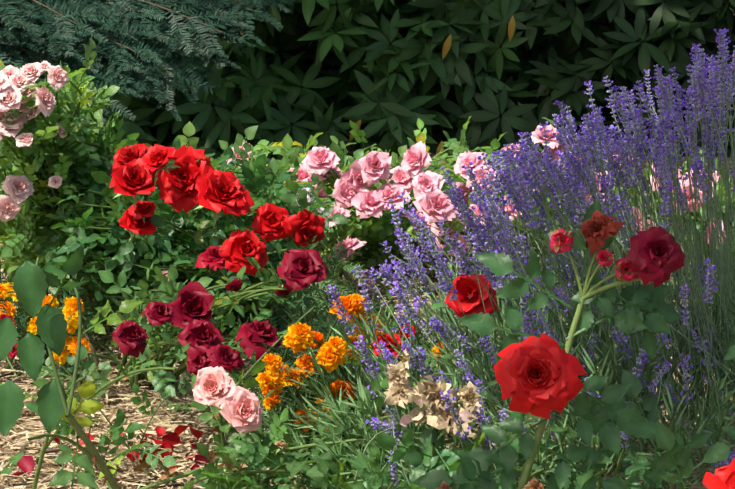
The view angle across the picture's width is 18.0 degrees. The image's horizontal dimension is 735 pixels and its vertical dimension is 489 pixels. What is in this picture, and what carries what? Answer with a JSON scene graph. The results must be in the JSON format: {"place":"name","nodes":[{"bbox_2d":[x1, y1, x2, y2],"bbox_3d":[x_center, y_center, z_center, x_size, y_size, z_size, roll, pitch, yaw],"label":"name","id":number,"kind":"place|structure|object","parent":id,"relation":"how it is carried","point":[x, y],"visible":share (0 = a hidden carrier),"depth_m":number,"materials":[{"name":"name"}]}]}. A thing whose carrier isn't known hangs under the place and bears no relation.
{"place":"outdoors","nodes":[
{"label":"outdoors","id":0,"kind":"place"},
{"bbox_2d":[0,123,734,488],"bbox_3d":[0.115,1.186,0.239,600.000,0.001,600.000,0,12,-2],"label":"ground","id":1,"kind":"structure","parent":0,"point":[118,403],"depth_m":4.31,"materials":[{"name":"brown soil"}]},
{"bbox_2d":[0,0,293,134],"bbox_3d":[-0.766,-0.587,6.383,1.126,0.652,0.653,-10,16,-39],"label":"conifer needles","id":2,"kind":"object","parent":1,"relation":"on","point":[49,36],"visible":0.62,"depth_m":6.30,"materials":[{"name":"green plant"}]},
{"bbox_2d":[0,0,734,488],"bbox_3d":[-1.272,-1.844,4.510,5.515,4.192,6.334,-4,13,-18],"label":"stems","id":3,"kind":"object","parent":1,"relation":"on","point":[100,462],"visible":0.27,"depth_m":4.25,"materials":[{"name":"green plant"}]},
{"bbox_2d":[0,228,437,481],"bbox_3d":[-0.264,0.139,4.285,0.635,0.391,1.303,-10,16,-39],"label":"marigold leaves","id":4,"kind":"object","parent":3,"relation":"attached to","point":[23,316],"visible":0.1,"depth_m":4.21,"materials":[{"name":"green plant"}]},
{"bbox_2d":[0,282,453,431],"bbox_3d":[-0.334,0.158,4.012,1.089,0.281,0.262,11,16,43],"label":"marigolds","id":5,"kind":"object","parent":3,"relation":"attached to","point":[334,349],"visible":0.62,"depth_m":3.74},
{"bbox_2d":[8,209,636,488],"bbox_3d":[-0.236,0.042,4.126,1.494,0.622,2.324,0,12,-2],"label":"withered flowers","id":6,"kind":"object","parent":3,"relation":"attached to","point":[599,228],"visible":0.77,"depth_m":3.28,"materials":[{"name":"beige plant"}]},
{"bbox_2d":[0,38,734,488],"bbox_3d":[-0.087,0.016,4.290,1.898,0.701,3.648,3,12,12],"label":"rose leaves","id":7,"kind":"object","parent":3,"relation":"attached to","point":[62,260],"visible":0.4,"depth_m":3.74,"materials":[{"name":"green plant"}]},
{"bbox_2d":[0,61,734,488],"bbox_3d":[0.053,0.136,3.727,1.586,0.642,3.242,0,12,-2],"label":"roses","id":8,"kind":"object","parent":3,"relation":"attached to","point":[536,377],"visible":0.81,"depth_m":4.23,"materials":[{"name":"red plant"}]},
{"bbox_2d":[21,0,734,159],"bbox_3d":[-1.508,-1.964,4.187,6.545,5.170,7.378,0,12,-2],"label":"rhododendron hedge","id":9,"kind":"object","parent":1,"relation":"on","point":[388,82],"visible":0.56,"depth_m":7.08,"materials":[{"name":"green plant"}]},
{"bbox_2d":[213,0,734,107],"bbox_3d":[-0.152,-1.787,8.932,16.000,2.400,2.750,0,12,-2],"label":"hedge","id":10,"kind":"object","parent":1,"relation":"on","point":[335,67],"depth_m":7.77,"materials":[{"name":"green plant"}]},
{"bbox_2d":[249,28,734,488],"bbox_3d":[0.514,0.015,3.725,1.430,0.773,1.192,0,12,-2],"label":"lavender","id":11,"kind":"object","parent":1,"relation":"on","point":[718,315],"depth_m":3.50,"materials":[{"name":"purple plant"}]}
]}

